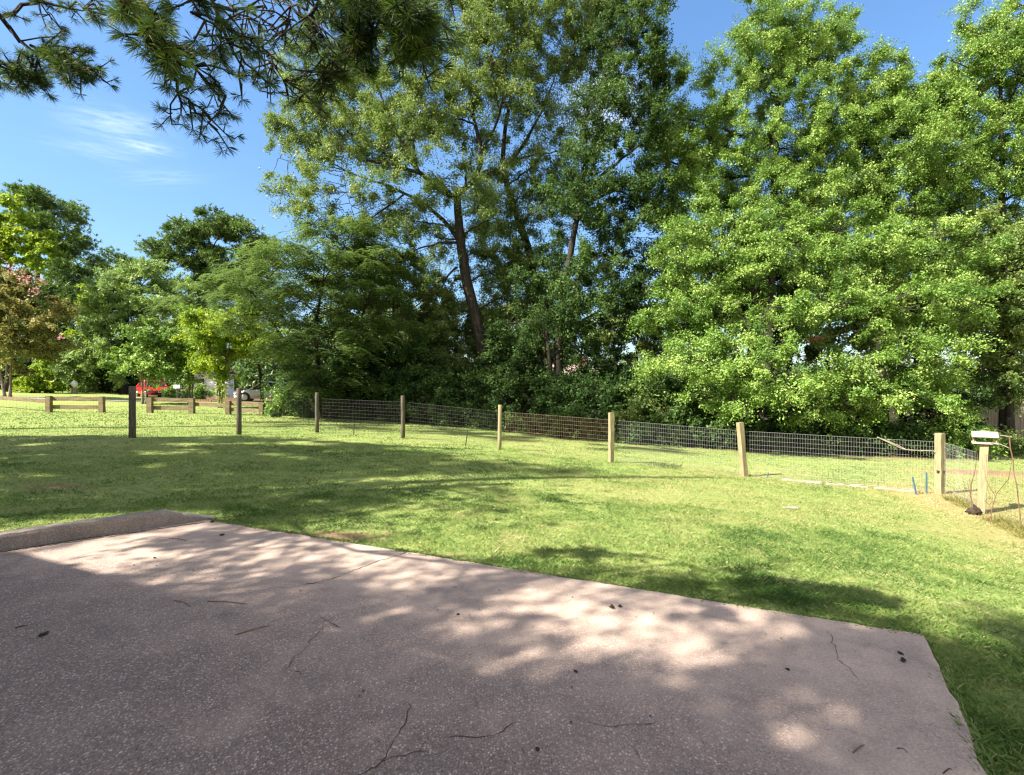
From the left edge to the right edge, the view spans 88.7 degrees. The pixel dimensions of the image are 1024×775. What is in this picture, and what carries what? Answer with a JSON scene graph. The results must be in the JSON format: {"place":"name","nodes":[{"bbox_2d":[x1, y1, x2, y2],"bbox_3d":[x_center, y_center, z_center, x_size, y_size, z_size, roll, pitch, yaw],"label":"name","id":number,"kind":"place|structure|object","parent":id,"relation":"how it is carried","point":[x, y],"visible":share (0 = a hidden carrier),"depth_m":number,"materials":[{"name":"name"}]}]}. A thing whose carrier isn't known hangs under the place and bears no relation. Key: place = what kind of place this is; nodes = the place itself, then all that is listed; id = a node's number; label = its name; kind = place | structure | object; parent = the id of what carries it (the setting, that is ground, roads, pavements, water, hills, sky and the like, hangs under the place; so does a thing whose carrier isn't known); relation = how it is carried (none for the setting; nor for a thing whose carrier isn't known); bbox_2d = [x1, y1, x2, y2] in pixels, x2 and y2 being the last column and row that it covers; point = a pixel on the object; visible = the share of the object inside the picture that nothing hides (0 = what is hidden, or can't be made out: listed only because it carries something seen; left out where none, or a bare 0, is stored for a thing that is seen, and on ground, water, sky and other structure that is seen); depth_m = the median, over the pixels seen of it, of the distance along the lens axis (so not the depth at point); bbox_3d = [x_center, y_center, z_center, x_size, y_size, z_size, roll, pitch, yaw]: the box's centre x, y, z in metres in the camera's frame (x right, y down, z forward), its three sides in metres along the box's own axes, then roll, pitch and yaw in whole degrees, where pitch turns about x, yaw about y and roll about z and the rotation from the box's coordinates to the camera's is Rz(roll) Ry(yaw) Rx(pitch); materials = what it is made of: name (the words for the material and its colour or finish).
{"place":"outdoors","nodes":[
{"label":"outdoors","id":0,"kind":"place"},
{"bbox_2d":[70,380,77,393],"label":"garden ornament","id":1,"kind":"object","parent":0,"point":[73,383],"visible":1,"depth_m":46.85,"materials":[{"name":"white stone"}]},
{"bbox_2d":[7,396,208,400],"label":"driveway","id":2,"kind":"structure","parent":0,"point":[106,399],"depth_m":38.40,"materials":[{"name":"grey asphalt"}]},
{"bbox_2d":[0,520,986,774],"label":"patio","id":3,"kind":"structure","parent":0,"point":[484,682],"depth_m":2.93,"materials":[{"name":"concrete"}]},
{"bbox_2d":[0,509,214,551],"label":"kerb","id":4,"kind":"structure","parent":3,"relation":"on","point":[52,533],"depth_m":5.61,"materials":[{"name":"concrete"}]},
{"bbox_2d":[7,520,932,768],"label":"needle litter","id":5,"kind":"object","parent":3,"relation":"on","point":[385,628],"visible":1,"depth_m":3.24,"materials":[{"name":"brown plant"}]},
{"bbox_2d":[0,388,1023,774],"bbox_3d":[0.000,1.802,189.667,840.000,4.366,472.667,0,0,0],"label":"lawn","id":6,"kind":"structure","parent":0,"point":[62,482],"depth_m":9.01,"materials":[{"name":"green plant"}]},
{"bbox_2d":[0,354,32,389],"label":"shrub","id":7,"kind":"object","parent":6,"relation":"on","point":[27,363],"visible":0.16,"depth_m":49.67,"materials":[{"name":"green plant"}]},
{"bbox_2d":[0,192,67,391],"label":"sweetgum tree","id":8,"kind":"object","parent":6,"relation":"on","point":[43,242],"visible":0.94,"depth_m":45.58,"materials":[{"name":"green plant"}]},
{"bbox_2d":[12,356,67,393],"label":"shrub","id":9,"kind":"object","parent":6,"relation":"on","point":[37,385],"visible":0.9,"depth_m":45.68,"materials":[{"name":"green plant"}]},
{"bbox_2d":[0,251,89,396],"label":"crape myrtle","id":10,"kind":"object","parent":6,"relation":"on","point":[17,289],"visible":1,"depth_m":37.58,"materials":[{"name":"green plant"}]},
{"bbox_2d":[0,396,105,412],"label":"rail fence","id":11,"kind":"object","parent":6,"relation":"on","point":[50,406],"visible":0.86,"depth_m":28.09,"materials":[{"name":"brown wood"}]},
{"bbox_2d":[0,179,115,376],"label":"pine tree","id":12,"kind":"object","parent":6,"relation":"on","point":[64,273],"visible":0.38,"depth_m":57.17,"materials":[{"name":"green plant"}]},
{"bbox_2d":[55,363,118,391],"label":"shrub","id":13,"kind":"object","parent":6,"relation":"on","point":[103,383],"visible":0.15,"depth_m":51.90,"materials":[{"name":"green plant"}]},
{"bbox_2d":[61,280,132,342],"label":"sweetgum tree","id":14,"kind":"object","parent":6,"relation":"on","point":[74,331],"visible":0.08,"depth_m":54.78,"materials":[{"name":"green plant"}]},
{"bbox_2d":[82,241,155,337],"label":"tree","id":15,"kind":"object","parent":6,"relation":"on","point":[125,258],"visible":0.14,"depth_m":77.50,"materials":[{"name":"green plant"}]},
{"bbox_2d":[73,365,167,392],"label":"shrub","id":16,"kind":"object","parent":6,"relation":"on","point":[135,382],"visible":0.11,"depth_m":52.28,"materials":[{"name":"green plant"}]},
{"bbox_2d":[32,256,209,393],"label":"elm tree","id":17,"kind":"object","parent":6,"relation":"on","point":[99,344],"visible":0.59,"depth_m":48.81,"materials":[{"name":"green plant"}]},
{"bbox_2d":[97,316,193,403],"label":"maple","id":18,"kind":"object","parent":6,"relation":"on","point":[140,362],"visible":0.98,"depth_m":35.60,"materials":[{"name":"green plant"}]},
{"bbox_2d":[136,380,168,397],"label":"hatchback car","id":19,"kind":"object","parent":6,"relation":"on","point":[149,392],"visible":0.48,"depth_m":44.72,"materials":[{"name":"red paint"}]},
{"bbox_2d":[159,373,187,397],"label":"shrub","id":20,"kind":"object","parent":6,"relation":"on","point":[171,391],"visible":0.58,"depth_m":43.62,"materials":[{"name":"green plant"}]},
{"bbox_2d":[149,302,222,403],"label":"crape myrtle","id":21,"kind":"object","parent":6,"relation":"on","point":[177,355],"visible":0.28,"depth_m":37.11,"materials":[{"name":"green plant"}]},
{"bbox_2d":[175,382,214,398],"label":"shrub","id":22,"kind":"object","parent":6,"relation":"on","point":[200,391],"visible":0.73,"depth_m":41.74,"materials":[{"name":"green plant"}]},
{"bbox_2d":[146,397,266,415],"bbox_3d":[-15.634,1.100,27.530,7.689,1.142,1.266,0,0,0],"label":"rail fence","id":23,"kind":"object","parent":6,"relation":"on","point":[190,407],"visible":0.74,"depth_m":27.90,"materials":[{"name":"brown wood"}]},
{"bbox_2d":[133,202,283,303],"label":"pine tree","id":24,"kind":"object","parent":6,"relation":"on","point":[225,227],"visible":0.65,"depth_m":62.82,"materials":[{"name":"green plant"}]},
{"bbox_2d":[192,370,236,397],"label":"white shed","id":25,"kind":"structure","parent":6,"relation":"on","point":[209,383],"depth_m":50.00,"materials":[{"name":"white"}]},
{"bbox_2d":[170,294,291,407],"bbox_3d":[-18.144,-2.200,34.062,8.275,7.369,4.986,0,0,0],"label":"crape myrtle","id":26,"kind":"object","parent":6,"relation":"on","point":[212,357],"visible":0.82,"depth_m":33.68,"materials":[{"name":"green plant"}]},
{"bbox_2d":[139,237,322,401],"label":"mimosa tree","id":27,"kind":"object","parent":6,"relation":"on","point":[198,289],"visible":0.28,"depth_m":40.34,"materials":[{"name":"green plant"}]},
{"bbox_2d":[0,0,469,159],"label":"pine tree","id":28,"kind":"object","parent":6,"relation":"on","point":[409,28],"visible":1,"depth_m":2.82,"materials":[{"name":"green plant"}]},
{"bbox_2d":[233,382,276,400],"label":"sport utility car","id":29,"kind":"object","parent":6,"relation":"on","point":[251,394],"visible":0.41,"depth_m":43.99,"materials":[{"name":"white paint"}]},
{"bbox_2d":[255,365,292,411],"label":"shrub","id":30,"kind":"object","parent":6,"relation":"on","point":[276,375],"visible":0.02,"depth_m":29.38,"materials":[{"name":"green plant"}]},
{"bbox_2d":[260,386,301,415],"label":"shrub","id":31,"kind":"object","parent":6,"relation":"on","point":[278,404],"visible":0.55,"depth_m":26.70,"materials":[{"name":"green plant"}]},
{"bbox_2d":[232,308,340,383],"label":"background tree","id":32,"kind":"object","parent":6,"relation":"on","point":[275,365],"visible":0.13,"depth_m":41.29,"materials":[{"name":"green plant"}]},
{"bbox_2d":[267,351,335,415],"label":"shrub","id":33,"kind":"object","parent":6,"relation":"on","point":[281,383],"visible":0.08,"depth_m":26.88,"materials":[{"name":"green plant"}]},
{"bbox_2d":[186,215,431,418],"bbox_3d":[-9.457,-3.387,24.417,11.168,10.192,7.841,0,0,0],"label":"mimosa tree","id":34,"kind":"object","parent":6,"relation":"on","point":[284,291],"visible":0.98,"depth_m":24.22,"materials":[{"name":"green plant"}]},
{"bbox_2d":[266,368,373,420],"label":"shrub","id":35,"kind":"object","parent":6,"relation":"on","point":[298,407],"visible":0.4,"depth_m":25.22,"materials":[{"name":"green plant"}]},
{"bbox_2d":[280,292,411,367],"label":"background tree","id":36,"kind":"object","parent":6,"relation":"on","point":[312,319],"visible":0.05,"depth_m":37.13,"materials":[{"name":"green plant"}]},
{"bbox_2d":[296,342,395,418],"bbox_3d":[-8.060,0.052,26.604,5.011,4.838,3.639,0,0,0],"label":"shrub","id":37,"kind":"object","parent":6,"relation":"on","point":[337,363],"visible":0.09,"depth_m":25.88,"materials":[{"name":"green plant"}]},
{"bbox_2d":[325,369,423,420],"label":"shrub","id":38,"kind":"object","parent":6,"relation":"on","point":[364,411],"visible":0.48,"depth_m":24.86,"materials":[{"name":"green plant"}]},
{"bbox_2d":[291,237,480,387],"bbox_3d":[-6.525,-3.604,29.521,11.281,10.785,4.914,0,0,0],"label":"understory tree","id":39,"kind":"object","parent":6,"relation":"on","point":[452,306],"visible":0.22,"depth_m":28.89,"materials":[{"name":"green plant"}]},
{"bbox_2d":[354,327,452,421],"bbox_3d":[-5.489,-0.299,25.989,5.419,5.656,3.784,0,0,0],"label":"shrub","id":40,"kind":"object","parent":6,"relation":"on","point":[414,354],"visible":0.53,"depth_m":25.50,"materials":[{"name":"green plant"}]},
{"bbox_2d":[376,277,461,352],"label":"background tree","id":41,"kind":"object","parent":6,"relation":"on","point":[416,308],"visible":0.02,"depth_m":40.06,"materials":[{"name":"green plant"}]},
{"bbox_2d":[373,370,467,426],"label":"shrub","id":42,"kind":"object","parent":6,"relation":"on","point":[413,388],"visible":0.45,"depth_m":24.46,"materials":[{"name":"green plant"}]},
{"bbox_2d":[384,294,477,398],"bbox_3d":[-3.913,-1.163,27.925,5.569,7.854,4.270,0,0,26],"label":"shrub","id":43,"kind":"object","parent":6,"relation":"on","point":[459,365],"visible":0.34,"depth_m":27.49,"materials":[{"name":"green plant"}]},
{"bbox_2d":[252,0,655,382],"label":"oak tree","id":44,"kind":"object","parent":6,"relation":"on","point":[380,118],"visible":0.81,"depth_m":26.34,"materials":[{"name":"green plant"}]},
{"bbox_2d":[406,364,501,426],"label":"shrub","id":45,"kind":"object","parent":6,"relation":"on","point":[470,390],"visible":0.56,"depth_m":23.95,"materials":[{"name":"green plant"}]},
{"bbox_2d":[433,384,518,425],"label":"shrub","id":46,"kind":"object","parent":6,"relation":"on","point":[463,404],"visible":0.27,"depth_m":23.79,"materials":[{"name":"green plant"}]},
{"bbox_2d":[445,298,530,393],"bbox_3d":[-1.651,-1.421,31.197,5.765,7.810,4.678,0,0,0],"label":"shrub","id":47,"kind":"object","parent":6,"relation":"on","point":[470,333],"visible":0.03,"depth_m":30.53,"materials":[{"name":"green plant"}]},
{"bbox_2d":[465,319,547,412],"bbox_3d":[-0.022,-0.213,25.493,4.684,6.102,2.683,0,0,0],"label":"shrub","id":48,"kind":"object","parent":6,"relation":"on","point":[524,361],"visible":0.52,"depth_m":25.26,"materials":[{"name":"green plant"}]},
{"bbox_2d":[454,365,562,430],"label":"shrub","id":49,"kind":"object","parent":6,"relation":"on","point":[497,398],"visible":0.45,"depth_m":23.06,"materials":[{"name":"green plant"}]},
{"bbox_2d":[0,386,1022,525],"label":"wire fence","id":50,"kind":"object","parent":6,"relation":"on","point":[939,462],"visible":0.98,"depth_m":12.63,"materials":[{"name":"grey metal"}]},
{"bbox_2d":[462,254,563,392],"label":"understory tree","id":51,"kind":"object","parent":6,"relation":"on","point":[552,349],"visible":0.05,"depth_m":31.38,"materials":[{"name":"green plant"}]},
{"bbox_2d":[458,29,589,378],"bbox_3d":[0.844,-8.942,28.802,7.863,22.082,5.149,0,0,0],"label":"oak tree","id":52,"kind":"object","parent":6,"relation":"on","point":[526,254],"visible":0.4,"depth_m":28.52,"materials":[{"name":"green plant"}]},
{"bbox_2d":[483,360,600,435],"bbox_3d":[1.552,0.699,22.211,5.308,3.871,3.576,0,0,-22],"label":"shrub","id":53,"kind":"object","parent":6,"relation":"on","point":[547,395],"visible":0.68,"depth_m":21.98,"materials":[{"name":"green plant"}]},
{"bbox_2d":[67,320,1023,406],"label":"woodland","id":54,"kind":"object","parent":6,"relation":"on","point":[246,371],"visible":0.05,"depth_m":81.82,"materials":[{"name":"green plant"}]},
{"bbox_2d":[521,374,603,432],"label":"shrub","id":55,"kind":"object","parent":6,"relation":"on","point":[575,395],"visible":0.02,"depth_m":23.68,"materials":[{"name":"green plant"}]},
{"bbox_2d":[508,341,650,423],"bbox_3d":[3.666,0.261,26.768,8.556,5.281,4.511,0,0,0],"label":"shrub","id":56,"kind":"object","parent":6,"relation":"on","point":[610,368],"visible":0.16,"depth_m":26.79,"materials":[{"name":"green plant"}]},
{"bbox_2d":[535,382,627,441],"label":"shrub","id":57,"kind":"object","parent":6,"relation":"on","point":[570,425],"visible":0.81,"depth_m":20.14,"materials":[{"name":"green plant"}]},
{"bbox_2d":[549,304,631,370],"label":"background tree","id":58,"kind":"object","parent":6,"relation":"on","point":[617,343],"visible":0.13,"depth_m":39.44,"materials":[{"name":"green plant"}]},
{"bbox_2d":[490,0,693,390],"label":"oak tree","id":59,"kind":"object","parent":6,"relation":"on","point":[613,84],"visible":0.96,"depth_m":23.88,"materials":[{"name":"green plant"}]},
{"bbox_2d":[555,365,650,438],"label":"shrub","id":60,"kind":"object","parent":6,"relation":"on","point":[582,392],"visible":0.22,"depth_m":21.00,"materials":[{"name":"green plant"}]},
{"bbox_2d":[586,288,680,380],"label":"background tree","id":61,"kind":"object","parent":6,"relation":"on","point":[642,345],"visible":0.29,"depth_m":37.18,"materials":[{"name":"green plant"}]},
{"bbox_2d":[604,376,664,443],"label":"shrub","id":62,"kind":"object","parent":6,"relation":"on","point":[638,402],"visible":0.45,"depth_m":19.45,"materials":[{"name":"green plant"}]},
{"bbox_2d":[607,372,704,445],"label":"shrub","id":63,"kind":"object","parent":6,"relation":"on","point":[674,384],"visible":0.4,"depth_m":19.76,"materials":[{"name":"green plant"}]},
{"bbox_2d":[645,460,682,469],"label":"weed tuft","id":64,"kind":"object","parent":6,"relation":"on","point":[665,464],"visible":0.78,"depth_m":13.03,"materials":[{"name":"green plant"}]},
{"bbox_2d":[622,401,728,449],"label":"shrub","id":65,"kind":"object","parent":6,"relation":"on","point":[662,420],"visible":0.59,"depth_m":18.92,"materials":[{"name":"green plant"}]},
{"bbox_2d":[622,236,764,410],"bbox_3d":[12.339,-4.201,35.616,10.868,13.277,6.875,0,0,0],"label":"background tree","id":66,"kind":"object","parent":6,"relation":"on","point":[715,314],"visible":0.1,"depth_m":35.28,"materials":[{"name":"green plant"}]},
{"bbox_2d":[649,366,740,430],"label":"shrub","id":67,"kind":"object","parent":6,"relation":"on","point":[662,408],"visible":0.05,"depth_m":23.95,"materials":[{"name":"green plant"}]},
{"bbox_2d":[650,408,770,448],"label":"shrub","id":68,"kind":"object","parent":6,"relation":"on","point":[694,423],"visible":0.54,"depth_m":18.93,"materials":[{"name":"green plant"}]},
{"bbox_2d":[694,383,795,432],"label":"shrub","id":69,"kind":"object","parent":6,"relation":"on","point":[755,413],"visible":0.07,"depth_m":23.73,"materials":[{"name":"green plant"}]},
{"bbox_2d":[632,0,890,384],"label":"tulip tree","id":70,"kind":"object","parent":6,"relation":"on","point":[806,44],"visible":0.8,"depth_m":24.61,"materials":[{"name":"green plant"}]},
{"bbox_2d":[681,213,842,382],"bbox_3d":[17.058,-4.862,35.842,11.186,14.888,8.466,0,0,-29],"label":"background tree","id":71,"kind":"object","parent":6,"relation":"on","point":[813,352],"visible":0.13,"depth_m":34.59,"materials":[{"name":"green plant"}]},
{"bbox_2d":[620,189,906,444],"bbox_3d":[9.513,-2.752,19.640,10.477,10.424,8.210,0,0,-21],"label":"pear tree","id":72,"kind":"object","parent":6,"relation":"on","point":[759,240],"visible":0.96,"depth_m":18.99,"materials":[{"name":"green plant"}]},
{"bbox_2d":[718,405,826,452],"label":"shrub","id":73,"kind":"object","parent":6,"relation":"on","point":[767,438],"visible":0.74,"depth_m":18.61,"materials":[{"name":"green plant"}]},
{"bbox_2d":[752,368,854,432],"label":"shrub","id":74,"kind":"object","parent":6,"relation":"on","point":[788,408],"visible":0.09,"depth_m":23.89,"materials":[{"name":"green plant"}]},
{"bbox_2d":[766,404,885,456],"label":"shrub","id":75,"kind":"object","parent":6,"relation":"on","point":[814,445],"visible":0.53,"depth_m":18.15,"materials":[{"name":"green plant"}]},
{"bbox_2d":[757,221,914,370],"bbox_3d":[21.487,-4.421,36.124,10.957,14.292,7.415,0,0,0],"label":"background tree","id":76,"kind":"object","parent":6,"relation":"on","point":[832,333],"visible":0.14,"depth_m":35.11,"materials":[{"name":"green plant"}]},
{"bbox_2d":[826,482,869,487],"bbox_3d":[7.344,2.156,11.477,0.812,0.109,0.093,0,0,23],"label":"log","id":77,"kind":"object","parent":6,"relation":"on","point":[851,485],"visible":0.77,"depth_m":11.45,"materials":[{"name":"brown wood"}]},
{"bbox_2d":[806,363,901,429],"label":"shrub","id":78,"kind":"object","parent":6,"relation":"on","point":[860,407],"visible":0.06,"depth_m":23.44,"materials":[{"name":"green plant"}]},
{"bbox_2d":[817,412,931,457],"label":"shrub","id":79,"kind":"object","parent":6,"relation":"on","point":[882,432],"visible":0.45,"depth_m":17.98,"materials":[{"name":"green plant"}]},
{"bbox_2d":[778,34,1012,405],"bbox_3d":[18.147,-7.074,25.558,10.303,19.506,7.785,0,0,-27],"label":"tulip tree","id":80,"kind":"object","parent":6,"relation":"on","point":[915,160],"visible":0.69,"depth_m":24.40,"materials":[{"name":"green plant"}]},
{"bbox_2d":[834,223,973,383],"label":"background tree","id":81,"kind":"object","parent":6,"relation":"on","point":[872,336],"visible":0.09,"depth_m":35.13,"materials":[{"name":"green plant"}]},
{"bbox_2d":[854,383,962,430],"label":"shrub","id":82,"kind":"object","parent":6,"relation":"on","point":[929,417],"visible":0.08,"depth_m":22.71,"materials":[{"name":"green plant"}]},
{"bbox_2d":[794,191,1023,446],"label":"pear tree","id":83,"kind":"object","parent":6,"relation":"on","point":[949,291],"visible":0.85,"depth_m":18.56,"materials":[{"name":"green plant"}]},
{"bbox_2d":[861,411,976,458],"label":"shrub","id":84,"kind":"object","parent":6,"relation":"on","point":[913,426],"visible":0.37,"depth_m":17.86,"materials":[{"name":"green plant"}]},
{"bbox_2d":[905,370,1004,435],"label":"shrub","id":85,"kind":"object","parent":6,"relation":"on","point":[986,403],"visible":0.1,"depth_m":22.68,"materials":[{"name":"green plant"}]},
{"bbox_2d":[940,492,974,502],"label":"weed tuft","id":86,"kind":"object","parent":6,"relation":"on","point":[952,497],"visible":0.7,"depth_m":10.23,"materials":[{"name":"yellow plant"}]},
{"bbox_2d":[902,198,1018,393],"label":"background tree","id":87,"kind":"object","parent":6,"relation":"on","point":[918,304],"visible":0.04,"depth_m":34.29,"materials":[{"name":"green plant"}]},
{"bbox_2d":[917,399,1009,459],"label":"shrub","id":88,"kind":"object","parent":6,"relation":"on","point":[973,419],"visible":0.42,"depth_m":18.02,"materials":[{"name":"green plant"}]},
{"bbox_2d":[904,0,1023,436],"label":"tulip tree","id":89,"kind":"object","parent":6,"relation":"on","point":[1004,53],"visible":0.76,"depth_m":24.08,"materials":[{"name":"green plant"}]},
{"bbox_2d":[951,497,986,507],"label":"weed tuft","id":90,"kind":"object","parent":6,"relation":"on","point":[963,503],"visible":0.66,"depth_m":9.88,"materials":[{"name":"yellow plant"}]},
{"bbox_2d":[965,504,982,515],"bbox_3d":[8.164,2.171,9.279,0.227,0.225,0.217,0,0,-28],"label":"root lump","id":91,"kind":"object","parent":6,"relation":"on","point":[973,509],"visible":0.94,"depth_m":9.23,"materials":[{"name":"brown wood"}]},
{"bbox_2d":[925,200,1023,451],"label":"pear tree","id":92,"kind":"object","parent":6,"relation":"on","point":[1005,369],"visible":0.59,"depth_m":21.26,"materials":[{"name":"green plant"}]},
{"bbox_2d":[971,430,1008,513],"bbox_3d":[8.530,1.613,9.342,0.311,1.688,0.546,0,0,-44],"label":"bird feeder","id":93,"kind":"object","parent":6,"relation":"on","point":[982,482],"visible":0.98,"depth_m":9.36,"materials":[{"name":"beige wood"}]},
{"bbox_2d":[963,424,1023,456],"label":"shrub","id":94,"kind":"object","parent":6,"relation":"on","point":[1017,446],"visible":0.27,"depth_m":19.61,"materials":[{"name":"green plant"}]},
{"bbox_2d":[971,511,1022,524],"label":"weed tuft","id":95,"kind":"object","parent":6,"relation":"on","point":[994,519],"visible":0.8,"depth_m":8.76,"materials":[{"name":"yellow plant"}]},
{"bbox_2d":[973,208,1023,361],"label":"background tree","id":96,"kind":"object","parent":6,"relation":"on","point":[1020,217],"visible":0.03,"depth_m":34.28,"materials":[{"name":"green plant"}]},
{"bbox_2d":[985,462,1011,523],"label":"dead vine","id":97,"kind":"object","parent":6,"relation":"on","point":[996,493],"visible":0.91,"depth_m":8.60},
{"bbox_2d":[974,403,1023,440],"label":"board fence","id":98,"kind":"object","parent":6,"relation":"on","point":[993,418],"visible":0.13,"depth_m":24.49,"materials":[{"name":"grey wood"}]},
{"bbox_2d":[987,518,1023,532],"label":"weed tuft","id":99,"kind":"object","parent":6,"relation":"on","point":[1016,528],"visible":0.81,"depth_m":8.31,"materials":[{"name":"yellow plant"}]},
{"bbox_2d":[1001,523,1023,538],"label":"weed tuft","id":100,"kind":"object","parent":6,"relation":"on","point":[1018,533],"visible":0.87,"depth_m":7.89,"materials":[{"name":"yellow plant"}]},
{"bbox_2d":[1009,436,1021,528],"bbox_3d":[7.870,1.529,8.179,0.187,1.552,0.040,0,0,26],"label":"rusty rod","id":101,"kind":"object","parent":6,"relation":"on","point":[1015,481],"visible":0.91,"depth_m":8.18,"materials":[{"name":"brown metal"}]},
{"bbox_2d":[0,0,1023,378],"label":"sky","id":102,"kind":"structure","parent":0,"point":[103,151],"materials":[{"name":"blue"}]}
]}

